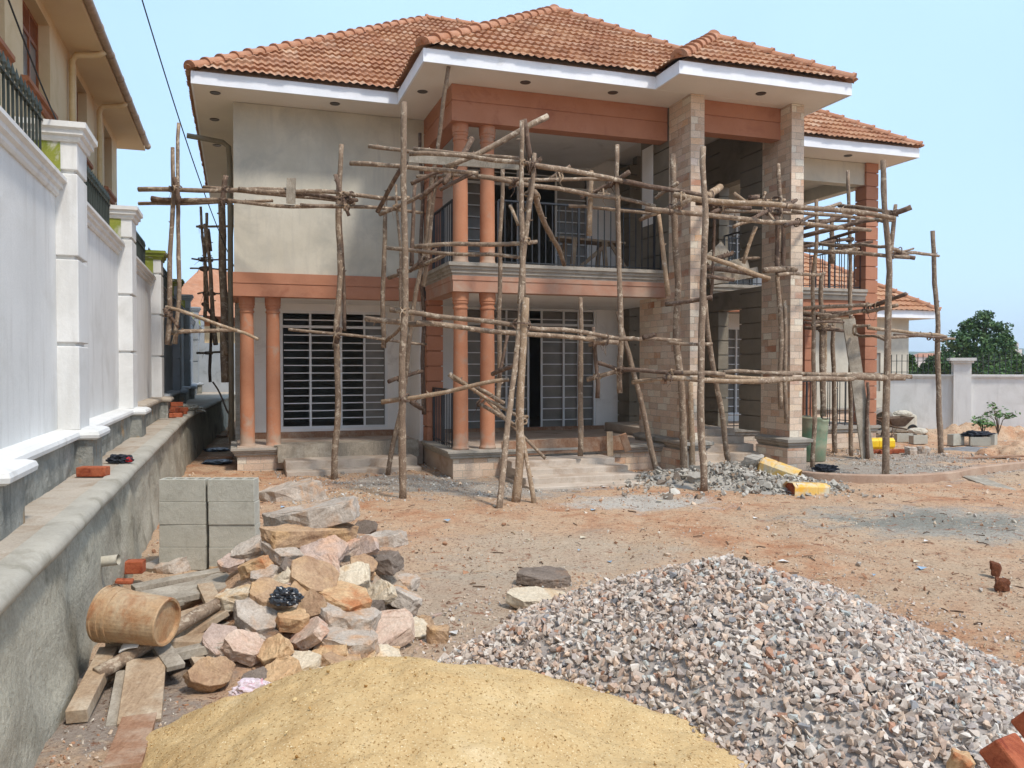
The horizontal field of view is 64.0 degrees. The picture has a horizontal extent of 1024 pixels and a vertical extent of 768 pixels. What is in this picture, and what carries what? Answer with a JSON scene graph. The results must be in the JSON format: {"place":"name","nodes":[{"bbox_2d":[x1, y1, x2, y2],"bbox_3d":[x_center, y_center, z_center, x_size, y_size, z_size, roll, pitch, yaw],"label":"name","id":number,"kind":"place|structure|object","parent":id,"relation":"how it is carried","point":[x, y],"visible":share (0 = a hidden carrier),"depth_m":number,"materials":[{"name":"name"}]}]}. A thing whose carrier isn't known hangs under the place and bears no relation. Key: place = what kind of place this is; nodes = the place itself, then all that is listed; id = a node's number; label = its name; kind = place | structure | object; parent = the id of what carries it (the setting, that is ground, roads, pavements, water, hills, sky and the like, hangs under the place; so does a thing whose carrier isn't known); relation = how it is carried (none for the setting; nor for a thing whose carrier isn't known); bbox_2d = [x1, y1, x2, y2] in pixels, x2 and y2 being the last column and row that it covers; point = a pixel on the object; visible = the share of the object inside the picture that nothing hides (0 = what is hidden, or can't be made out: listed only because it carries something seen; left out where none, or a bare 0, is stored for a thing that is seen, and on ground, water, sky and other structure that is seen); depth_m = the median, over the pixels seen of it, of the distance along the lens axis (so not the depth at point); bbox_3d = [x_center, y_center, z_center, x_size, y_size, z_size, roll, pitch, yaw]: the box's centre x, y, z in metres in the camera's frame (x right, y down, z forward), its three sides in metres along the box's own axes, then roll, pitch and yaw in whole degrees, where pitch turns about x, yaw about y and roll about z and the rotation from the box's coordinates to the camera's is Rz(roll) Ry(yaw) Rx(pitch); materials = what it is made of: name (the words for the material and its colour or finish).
{"place":"outdoors","nodes":[
{"label":"outdoors","id":0,"kind":"place"},
{"bbox_2d":[0,0,150,204],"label":"neighbouring house","id":1,"kind":"structure","parent":0,"point":[76,65],"depth_m":14.15,"materials":[{"name":"beige paint"}]},
{"bbox_2d":[23,32,35,84],"bbox_3d":[-7.298,-4.815,12.217,0.010,0.970,1.750,0,1,-18],"label":"window pane","id":2,"kind":"structure","parent":1,"relation":"in","point":[32,51],"depth_m":12.67,"materials":[{"name":"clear glass"}]},
{"bbox_2d":[22,0,38,88],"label":"window frame","id":3,"kind":"structure","parent":1,"relation":"in","point":[29,40],"depth_m":12.53,"materials":[{"name":"brown wood"}]},
{"bbox_2d":[209,522,259,546],"bbox_3d":[-2.421,1.315,7.162,0.400,0.195,0.150,0,1,-1],"label":"concrete block","id":4,"kind":"object","parent":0,"point":[227,535],"depth_m":7.09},
{"bbox_2d":[208,500,259,524],"bbox_3d":[-2.423,1.118,7.149,0.400,0.195,0.150,0,1,0],"label":"concrete block","id":5,"kind":"object","parent":4,"relation":"on","point":[233,513],"depth_m":7.07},
{"bbox_2d":[207,477,258,501],"bbox_3d":[-2.430,0.921,7.147,0.400,0.195,0.150,0,1,0],"label":"concrete block","id":6,"kind":"object","parent":5,"relation":"on","point":[232,489],"depth_m":7.07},
{"bbox_2d":[34,421,1023,767],"bbox_3d":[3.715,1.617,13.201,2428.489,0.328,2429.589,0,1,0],"label":"ground","id":7,"kind":"structure","parent":0,"point":[596,545],"depth_m":8.39,"materials":[{"name":"soil"}]},
{"bbox_2d":[65,646,118,723],"bbox_3d":[-2.211,1.577,4.333,0.100,0.180,0.626,0,1,-12],"label":"timber post","id":8,"kind":"object","parent":7,"relation":"on","point":[84,700],"visible":0.86,"depth_m":4.20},
{"bbox_2d":[86,583,180,646],"bbox_3d":[-2.100,1.295,4.582,0.406,0.337,0.326,0,1,10],"label":"bucket","id":9,"kind":"object","parent":8,"relation":"on","point":[117,614],"visible":1,"depth_m":4.47,"materials":[{"name":"plastic"}]},
{"bbox_2d":[93,580,251,676],"bbox_3d":[-1.940,1.419,4.796,0.088,0.316,1.045,1,1,32],"label":"log","id":10,"kind":"object","parent":8,"relation":"on","point":[114,664],"visible":0.63,"depth_m":4.57,"materials":[{"name":"brown wood"}]},
{"bbox_2d":[214,584,250,611],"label":"rock","id":11,"kind":"object","parent":10,"relation":"on","point":[230,597],"visible":0.56,"depth_m":5.00,"materials":[{"name":"beige stone"}]},
{"bbox_2d":[105,670,124,726],"bbox_3d":[-2.036,1.626,4.234,0.065,0.136,0.473,0,1,-20],"label":"wooden board","id":12,"kind":"object","parent":7,"relation":"on","point":[113,712],"visible":0.62,"depth_m":4.20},
{"bbox_2d":[0,392,234,767],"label":"retaining wall","id":13,"kind":"structure","parent":7,"relation":"on","point":[71,545],"depth_m":4.62,"materials":[{"name":"concrete"}]},
{"bbox_2d":[76,466,109,476],"bbox_3d":[-3.299,0.688,6.453,0.220,0.075,0.110,0,1,-3],"label":"clay brick","id":14,"kind":"object","parent":13,"relation":"on","point":[92,471],"visible":1,"depth_m":6.40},
{"bbox_2d":[0,51,204,540],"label":"boundary wall","id":15,"kind":"structure","parent":13,"relation":"on","point":[94,368],"depth_m":6.60,"materials":[{"name":"white paint"}]},
{"bbox_2d":[101,712,156,767],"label":"wooden board","id":16,"kind":"object","parent":7,"relation":"on","point":[128,746],"visible":0.91,"depth_m":3.78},
{"bbox_2d":[117,656,165,726],"bbox_3d":[-1.928,1.606,4.284,0.200,0.180,0.543,0,1,-20],"label":"wooden board","id":17,"kind":"object","parent":7,"relation":"on","point":[143,686],"visible":0.82,"depth_m":4.28,"materials":[{"name":"wood"}]},
{"bbox_2d":[146,556,190,573],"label":"rock","id":18,"kind":"object","parent":7,"relation":"on","point":[177,565],"visible":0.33,"depth_m":7.03,"materials":[{"name":"grey stone"}]},
{"bbox_2d":[159,545,209,569],"bbox_3d":[-2.855,1.512,7.162,0.400,0.195,0.150,0,1,0],"label":"concrete block","id":19,"kind":"object","parent":7,"relation":"on","point":[197,558],"depth_m":7.09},
{"bbox_2d":[159,523,208,546],"bbox_3d":[-2.852,1.315,7.162,0.400,0.195,0.150,0,1,0],"label":"concrete block","id":20,"kind":"object","parent":19,"relation":"on","point":[183,535],"depth_m":7.09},
{"bbox_2d":[159,501,207,524],"bbox_3d":[-2.853,1.118,7.156,0.400,0.195,0.150,0,1,-1],"label":"concrete block","id":21,"kind":"object","parent":20,"relation":"on","point":[183,513],"depth_m":7.08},
{"bbox_2d":[159,477,210,501],"bbox_3d":[-2.852,0.921,7.154,0.400,0.195,0.150,0,1,0],"label":"concrete block","id":22,"kind":"object","parent":21,"relation":"on","point":[182,489],"depth_m":7.08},
{"bbox_2d":[181,268,234,342],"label":"red roofed house","id":23,"kind":"structure","parent":7,"relation":"on","point":[193,285],"depth_m":34.16,"materials":[{"name":"paint"}]},
{"bbox_2d":[183,656,235,692],"bbox_3d":[-1.643,1.579,4.452,0.262,0.180,0.109,9,-42,-33],"label":"rock","id":24,"kind":"object","parent":7,"relation":"on","point":[208,674],"visible":1,"depth_m":4.42,"materials":[{"name":"brown stone"}]},
{"bbox_2d":[198,343,234,391],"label":"back wall","id":25,"kind":"structure","parent":7,"relation":"on","point":[207,386],"depth_m":28.66,"materials":[{"name":"grey paint"}]},
{"bbox_2d":[137,122,426,479],"bbox_3d":[-3.620,-1.259,12.900,4.504,5.657,1.032,0,1,-4],"label":"wooden scaffold","id":26,"kind":"object","parent":7,"relation":"on","point":[340,200],"visible":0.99,"depth_m":12.71,"materials":[{"name":"brown wood"}]},
{"bbox_2d":[265,656,301,681],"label":"rock","id":27,"kind":"object","parent":7,"relation":"on","point":[276,668],"visible":0.48,"depth_m":4.44,"materials":[{"name":"beige stone"}]},
{"bbox_2d":[291,650,321,670],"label":"rock","id":28,"kind":"object","parent":27,"relation":"on","point":[308,659],"visible":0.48,"depth_m":4.57,"materials":[{"name":"beige stone"}]},
{"bbox_2d":[258,478,327,501],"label":"rock","id":29,"kind":"object","parent":7,"relation":"on","point":[307,489],"visible":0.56,"depth_m":10.74,"materials":[{"name":"grey stone"}]},
{"bbox_2d":[166,553,431,690],"bbox_3d":[-1.550,1.373,5.879,2.500,0.685,3.500,0,1,0],"label":"rubble","id":30,"kind":"object","parent":7,"relation":"on","point":[233,580],"visible":0.04,"depth_m":5.48,"materials":[{"name":"stone"}]},
{"bbox_2d":[105,631,204,653],"bbox_3d":[-2.081,1.520,4.832,0.516,0.133,0.320,0,1,-11],"label":"wooden board","id":31,"kind":"object","parent":30,"relation":"on","point":[181,639],"visible":0.15,"depth_m":4.72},
{"bbox_2d":[139,641,223,659],"bbox_3d":[-1.873,1.528,4.717,0.542,0.134,0.200,0,1,-14],"label":"wooden board","id":32,"kind":"object","parent":31,"relation":"on","point":[190,651],"visible":0.19,"depth_m":4.64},
{"bbox_2d":[151,643,184,671],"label":"wooden board","id":33,"kind":"object","parent":32,"relation":"on","point":[169,656],"visible":0.61,"depth_m":4.54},
{"bbox_2d":[201,623,236,655],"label":"rock","id":34,"kind":"object","parent":32,"relation":"on","point":[213,634],"visible":0.64,"depth_m":4.70,"materials":[{"name":"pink stone"}]},
{"bbox_2d":[183,610,229,634],"bbox_3d":[-1.896,1.469,4.906,0.382,0.181,0.100,-1,2,-43],"label":"wooden board","id":35,"kind":"object","parent":31,"relation":"on","point":[216,617],"visible":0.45,"depth_m":4.92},
{"bbox_2d":[131,568,224,591],"bbox_3d":[-2.398,1.414,5.930,0.645,0.060,0.120,-1,1,-38],"label":"wooden board","id":36,"kind":"object","parent":30,"relation":"on","point":[163,582],"visible":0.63,"depth_m":5.87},
{"bbox_2d":[141,573,228,602],"bbox_3d":[-2.144,1.387,5.529,0.582,0.060,0.340,-1,2,-44],"label":"wooden board","id":37,"kind":"object","parent":30,"relation":"on","point":[188,591],"visible":0.49,"depth_m":5.49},
{"bbox_2d":[197,582,227,619],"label":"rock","id":38,"kind":"object","parent":30,"relation":"on","point":[208,592],"visible":0.54,"depth_m":5.37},
{"bbox_2d":[217,553,244,572],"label":"rock","id":39,"kind":"object","parent":30,"relation":"on","point":[227,563],"visible":0.85,"depth_m":5.61,"materials":[{"name":"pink stone"}]},
{"bbox_2d":[230,535,263,561],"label":"rock","id":40,"kind":"object","parent":39,"relation":"on","point":[249,549],"visible":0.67,"depth_m":5.67,"materials":[{"name":"grey stone"}]},
{"bbox_2d":[220,629,264,665],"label":"rock","id":41,"kind":"object","parent":30,"relation":"on","point":[243,646],"visible":0.91,"depth_m":4.60,"materials":[{"name":"pink stone"}]},
{"bbox_2d":[237,555,273,580],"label":"rock","id":42,"kind":"object","parent":30,"relation":"on","point":[245,569],"visible":0.79,"depth_m":5.31,"materials":[{"name":"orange stone"}]},
{"bbox_2d":[249,577,293,610],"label":"rock","id":43,"kind":"object","parent":30,"relation":"on","point":[261,589],"visible":0.49,"depth_m":5.00,"materials":[{"name":"brown stone"}]},
{"bbox_2d":[269,586,303,605],"bbox_3d":[-1.350,1.261,4.897,0.212,0.109,0.120,0,1,0],"label":"plastic bag","id":44,"kind":"object","parent":43,"relation":"on","point":[284,596],"visible":1,"depth_m":4.86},
{"bbox_2d":[263,627,282,637],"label":"rock","id":45,"kind":"object","parent":30,"relation":"on","point":[275,631],"visible":0.17,"depth_m":4.79,"materials":[{"name":"stone"}]},
{"bbox_2d":[233,598,277,633],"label":"rock","id":46,"kind":"object","parent":45,"relation":"on","point":[250,614],"visible":0.77,"depth_m":4.84,"materials":[{"name":"grey stone"}]},
{"bbox_2d":[257,633,293,665],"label":"rock","id":47,"kind":"object","parent":30,"relation":"on","point":[274,647],"visible":0.81,"depth_m":4.58,"materials":[{"name":"orange stone"}]},
{"bbox_2d":[290,616,328,650],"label":"rock","id":48,"kind":"object","parent":30,"relation":"on","point":[313,632],"visible":0.88,"depth_m":4.72,"materials":[{"name":"pink stone"}]},
{"bbox_2d":[275,607,309,633],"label":"rock","id":49,"kind":"object","parent":48,"relation":"on","point":[293,620],"visible":0.85,"depth_m":4.81,"materials":[{"name":"orange stone"}]},
{"bbox_2d":[319,580,371,611],"bbox_3d":[-1.047,1.369,5.146,0.378,0.145,0.289,14,18,31],"label":"rock","id":50,"kind":"object","parent":30,"relation":"on","point":[346,596],"visible":0.63,"depth_m":5.09,"materials":[{"name":"orange stone"}]},
{"bbox_2d":[345,538,359,555],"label":"rock","id":51,"kind":"object","parent":30,"relation":"on","point":[354,545],"visible":0.42,"depth_m":5.70,"materials":[{"name":"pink stone"}]},
{"bbox_2d":[260,523,358,548],"bbox_3d":[-1.406,1.041,5.664,0.658,0.134,0.374,3,0,-32],"label":"rock","id":52,"kind":"object","parent":51,"relation":"on","point":[288,535],"visible":0.81,"depth_m":5.51,"materials":[{"name":"brown stone"}]},
{"bbox_2d":[338,562,370,587],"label":"rock","id":53,"kind":"object","parent":30,"relation":"on","point":[357,573],"visible":0.48,"depth_m":5.38,"materials":[{"name":"beige stone"}]},
{"bbox_2d":[352,535,379,555],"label":"rock","id":54,"kind":"object","parent":30,"relation":"on","point":[369,545],"visible":0.71,"depth_m":5.89,"materials":[{"name":"pink stone"}]},
{"bbox_2d":[367,579,397,604],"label":"rock","id":55,"kind":"object","parent":30,"relation":"on","point":[384,590],"visible":0.68,"depth_m":5.42,"materials":[{"name":"beige stone"}]},
{"bbox_2d":[372,550,403,575],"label":"rock","id":56,"kind":"object","parent":30,"relation":"on","point":[390,563],"visible":0.75,"depth_m":5.88,"materials":[{"name":"stone"}]},
{"bbox_2d":[390,586,422,614],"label":"rock","id":57,"kind":"object","parent":30,"relation":"on","point":[411,602],"visible":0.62,"depth_m":5.50,"materials":[{"name":"grey stone"}]},
{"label":"rock","id":58,"kind":"object","parent":30,"relation":"on","visible":0},
{"bbox_2d":[297,589,327,619],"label":"rock","id":59,"kind":"object","parent":58,"relation":"on","point":[312,602],"visible":0.64,"depth_m":4.99,"materials":[{"name":"brown stone"}]},
{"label":"rock","id":60,"kind":"object","parent":30,"relation":"on","visible":0},
{"bbox_2d":[289,555,339,592],"bbox_3d":[-1.268,1.242,5.251,0.347,0.096,0.284,25,28,-1],"label":"rock","id":61,"kind":"object","parent":60,"relation":"on","point":[307,573],"visible":0.76,"depth_m":5.22,"materials":[{"name":"brown stone"}]},
{"bbox_2d":[320,650,360,666],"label":"rock","id":62,"kind":"object","parent":7,"relation":"on","point":[330,657],"visible":0.3,"depth_m":4.61,"materials":[{"name":"brown stone"}]},
{"bbox_2d":[359,529,408,547],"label":"rock","id":63,"kind":"object","parent":7,"relation":"on","point":[393,538],"visible":0.46,"depth_m":8.06,"materials":[{"name":"grey stone"}]},
{"bbox_2d":[376,644,400,656],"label":"rock","id":64,"kind":"object","parent":7,"relation":"on","point":[387,650],"visible":0.28,"depth_m":4.88,"materials":[{"name":"beige stone"}]},
{"bbox_2d":[313,626,379,658],"bbox_3d":[-0.971,1.524,4.830,0.384,0.141,0.292,7,7,-12],"label":"rock","id":65,"kind":"object","parent":64,"relation":"on","point":[363,643],"visible":0.6,"depth_m":4.76,"materials":[{"name":"grey stone"}]},
{"bbox_2d":[375,608,414,647],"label":"rock","id":66,"kind":"object","parent":7,"relation":"on","point":[395,627],"visible":0.54,"depth_m":5.07,"materials":[{"name":"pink stone"}]},
{"bbox_2d":[319,602,381,630],"bbox_3d":[-1.009,1.442,5.008,0.400,0.163,0.293,10,6,-2],"label":"rock","id":67,"kind":"object","parent":66,"relation":"on","point":[330,615],"visible":0.65,"depth_m":4.92,"materials":[{"name":"grey stone"}]},
{"bbox_2d":[426,624,448,643],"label":"rock","id":68,"kind":"object","parent":7,"relation":"on","point":[436,634],"visible":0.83,"depth_m":5.17,"materials":[{"name":"brown stone"}]},
{"bbox_2d":[141,656,749,767],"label":"sand heap","id":69,"kind":"object","parent":7,"relation":"on","point":[489,747],"visible":0.69,"depth_m":3.49,"materials":[{"name":"sand"}]},
{"bbox_2d":[228,678,270,695],"bbox_3d":[-1.358,1.584,4.271,0.236,0.104,0.164,0,1,16],"label":"plastic bag","id":70,"kind":"object","parent":69,"relation":"on","point":[245,685],"visible":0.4,"depth_m":4.24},
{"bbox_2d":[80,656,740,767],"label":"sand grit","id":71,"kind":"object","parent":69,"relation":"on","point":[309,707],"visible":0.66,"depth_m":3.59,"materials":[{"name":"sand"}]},
{"bbox_2d":[349,66,618,508],"bbox_3d":[-0.610,-1.556,12.141,3.773,6.300,3.097,1,1,31],"label":"wooden scaffold","id":72,"kind":"object","parent":7,"relation":"on","point":[451,161],"visible":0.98,"depth_m":11.25,"materials":[{"name":"brown wood"}]},
{"bbox_2d":[46,434,1023,767],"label":"pebbles","id":73,"kind":"object","parent":7,"relation":"on","point":[588,582],"visible":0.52,"depth_m":8.10,"materials":[{"name":"stone"}]},
{"bbox_2d":[516,565,571,587],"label":"rock","id":74,"kind":"object","parent":7,"relation":"on","point":[545,576],"visible":0.93,"depth_m":6.56,"materials":[{"name":"stone"}]},
{"bbox_2d":[183,4,924,489],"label":"two storey house","id":75,"kind":"structure","parent":7,"relation":"on","point":[749,114],"depth_m":14.22,"materials":[{"name":"paint"}]},
{"bbox_2d":[190,205,233,436],"bbox_3d":[-6.177,-1.389,17.081,0.657,4.753,3.223,-1,1,-36],"label":"wooden scaffold","id":76,"kind":"object","parent":75,"relation":"attached to","point":[206,260],"visible":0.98,"depth_m":16.91,"materials":[{"name":"brown wood"}]},
{"bbox_2d":[501,436,623,455],"bbox_3d":[0.876,1.015,13.472,2.172,0.295,0.044,0,1,-16],"label":"formwork plank","id":77,"kind":"object","parent":75,"relation":"on","point":[591,444],"visible":0.59,"depth_m":13.47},
{"bbox_2d":[550,236,627,268],"bbox_3d":[1.508,-2.370,15.742,1.533,0.804,0.600,0,1,-18],"label":"trestle table","id":78,"kind":"object","parent":75,"relation":"on","point":[594,242],"visible":0.52,"depth_m":15.57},
{"bbox_2d":[260,453,1023,647],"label":"twigs and litter","id":79,"kind":"object","parent":7,"relation":"on","point":[783,560],"visible":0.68,"depth_m":8.17,"materials":[{"name":"wood"}]},
{"bbox_2d":[275,445,1023,504],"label":"mortar crumbs","id":80,"kind":"object","parent":7,"relation":"on","point":[536,490],"visible":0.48,"depth_m":12.91,"materials":[{"name":"stone"}]},
{"bbox_2d":[400,553,1023,767],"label":"gravel heap","id":81,"kind":"object","parent":7,"relation":"on","point":[911,654],"visible":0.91,"depth_m":4.15,"materials":[{"name":"gravel"}]},
{"bbox_2d":[946,747,975,767],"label":"rock","id":82,"kind":"object","parent":81,"relation":"on","point":[960,759],"visible":1,"depth_m":2.91,"materials":[{"name":"orange stone"}]},
{"bbox_2d":[979,733,1023,767],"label":"clay brick","id":83,"kind":"object","parent":81,"relation":"on","point":[1007,751],"visible":1,"depth_m":2.33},
{"bbox_2d":[537,144,912,491],"bbox_3d":[3.245,-1.046,12.743,6.673,5.256,1.878,0,1,-19],"label":"wooden scaffold","id":84,"kind":"object","parent":7,"relation":"on","point":[718,268],"visible":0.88,"depth_m":12.81,"materials":[{"name":"brown wood"}]},
{"bbox_2d":[631,464,841,494],"bbox_3d":[3.200,1.397,12.281,3.600,0.344,2.500,0,1,0],"label":"rubble heap","id":85,"kind":"object","parent":7,"relation":"on","point":[688,485],"visible":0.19,"depth_m":12.05,"materials":[{"name":"grey concrete"}]},
{"bbox_2d":[612,460,881,499],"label":"rubble chips","id":86,"kind":"object","parent":85,"relation":"on","point":[750,487],"visible":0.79,"depth_m":11.99,"materials":[{"name":"stone"}]},
{"bbox_2d":[757,457,801,478],"bbox_3d":[4.011,1.304,12.340,0.618,0.228,0.288,21,17,30],"label":"jerrycan","id":87,"kind":"object","parent":86,"relation":"on","point":[771,466],"visible":0.76,"depth_m":12.26,"materials":[{"name":"yellow plastic"}]},
{"bbox_2d":[782,482,830,495],"bbox_3d":[4.108,1.486,11.389,0.618,0.228,0.288,3,-3,-17],"label":"jerrycan","id":88,"kind":"object","parent":7,"relation":"on","point":[800,488],"visible":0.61,"depth_m":11.28,"materials":[{"name":"yellow plastic"}]},
{"bbox_2d":[802,415,828,461],"bbox_3d":[5.620,1.020,15.324,0.580,0.835,0.580,0,1,0],"label":"plastic drum","id":89,"kind":"object","parent":7,"relation":"on","point":[820,429],"visible":0.6,"depth_m":15.09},
{"bbox_2d":[842,318,873,458],"bbox_3d":[6.672,0.086,15.798,0.584,2.725,0.178,1,1,33],"label":"leaning board","id":90,"kind":"object","parent":7,"relation":"on","point":[855,365],"visible":0.89,"depth_m":15.77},
{"bbox_2d":[804,253,941,421],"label":"outbuilding","id":91,"kind":"structure","parent":7,"relation":"on","point":[906,310],"depth_m":25.52,"materials":[{"name":"beige paint"}]},
{"bbox_2d":[791,160,955,473],"bbox_3d":[6.511,-1.329,15.300,2.347,5.705,5.863,1,1,36],"label":"wooden scaffold","id":92,"kind":"object","parent":7,"relation":"on","point":[850,249],"visible":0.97,"depth_m":14.74,"materials":[{"name":"brown wood"}]},
{"bbox_2d":[876,416,916,437],"bbox_3d":[9.555,1.073,20.569,1.462,0.519,0.526,0,1,-11],"label":"wheelbarrow","id":93,"kind":"object","parent":7,"relation":"on","point":[898,422],"visible":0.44,"depth_m":20.40,"materials":[{"name":"metal"}]},
{"bbox_2d":[802,461,1023,483],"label":"garden kerb","id":94,"kind":"structure","parent":7,"relation":"on","point":[920,478],"depth_m":12.61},
{"bbox_2d":[889,354,1023,428],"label":"perimeter wall","id":95,"kind":"structure","parent":7,"relation":"on","point":[967,395],"depth_m":21.75,"materials":[{"name":"white paint"}]},
{"bbox_2d":[917,422,1023,439],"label":"soil mound","id":96,"kind":"object","parent":7,"relation":"on","point":[1011,433],"visible":0.52,"depth_m":20.21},
{"bbox_2d":[941,310,1023,373],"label":"broadleaf tree","id":97,"kind":"object","parent":7,"relation":"on","point":[990,342],"visible":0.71,"depth_m":32.69,"materials":[{"name":"green plant"}]},
{"bbox_2d":[975,440,1023,455],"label":"soil mound","id":98,"kind":"object","parent":7,"relation":"on","point":[1015,447],"visible":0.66,"depth_m":16.40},
{"bbox_2d":[93,0,1023,351],"label":"sky","id":99,"kind":"structure","parent":0,"point":[946,75],"materials":[{"name":"blue"}]},
{"bbox_2d":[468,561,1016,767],"bbox_3d":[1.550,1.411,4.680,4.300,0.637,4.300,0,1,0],"label":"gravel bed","id":100,"kind":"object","parent":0,"point":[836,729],"visible":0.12,"depth_m":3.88,"materials":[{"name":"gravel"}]},
{"bbox_2d":[505,586,564,608],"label":"rock","id":101,"kind":"object","parent":100,"relation":"on","point":[521,597],"visible":0.7,"depth_m":5.94,"materials":[{"name":"beige stone"}]},
{"bbox_2d":[909,351,955,376],"bbox_3d":[14.156,0.143,27.111,1.742,2.511,1.071,0,1,-14],"label":"shrub","id":102,"kind":"object","parent":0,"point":[922,369],"visible":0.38,"depth_m":26.98,"materials":[{"name":"green plant"}]},
{"bbox_2d":[980,355,1023,374],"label":"shrub","id":103,"kind":"object","parent":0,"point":[1008,367],"visible":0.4,"depth_m":26.87,"materials":[{"name":"green plant"}]},
{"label":"rock","id":104,"kind":"object","parent":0,"visible":0},
{"bbox_2d":[262,496,359,527],"bbox_3d":[-1.457,0.950,5.877,0.852,0.168,0.442,-13,2,22],"label":"rock","id":105,"kind":"object","parent":104,"relation":"on","point":[326,513],"visible":0.77,"depth_m":5.67,"materials":[{"name":"grey stone"}]},
{"label":"rock","id":106,"kind":"object","parent":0,"visible":0},
{"bbox_2d":[299,535,348,563],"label":"rock","id":107,"kind":"object","parent":106,"relation":"on","point":[334,545],"visible":0.54,"depth_m":5.49,"materials":[{"name":"pink stone"}]},
{"bbox_2d":[261,541,304,566],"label":"rock","id":108,"kind":"object","parent":107,"relation":"on","point":[277,556],"visible":0.51,"depth_m":5.41,"materials":[{"name":"grey stone"}]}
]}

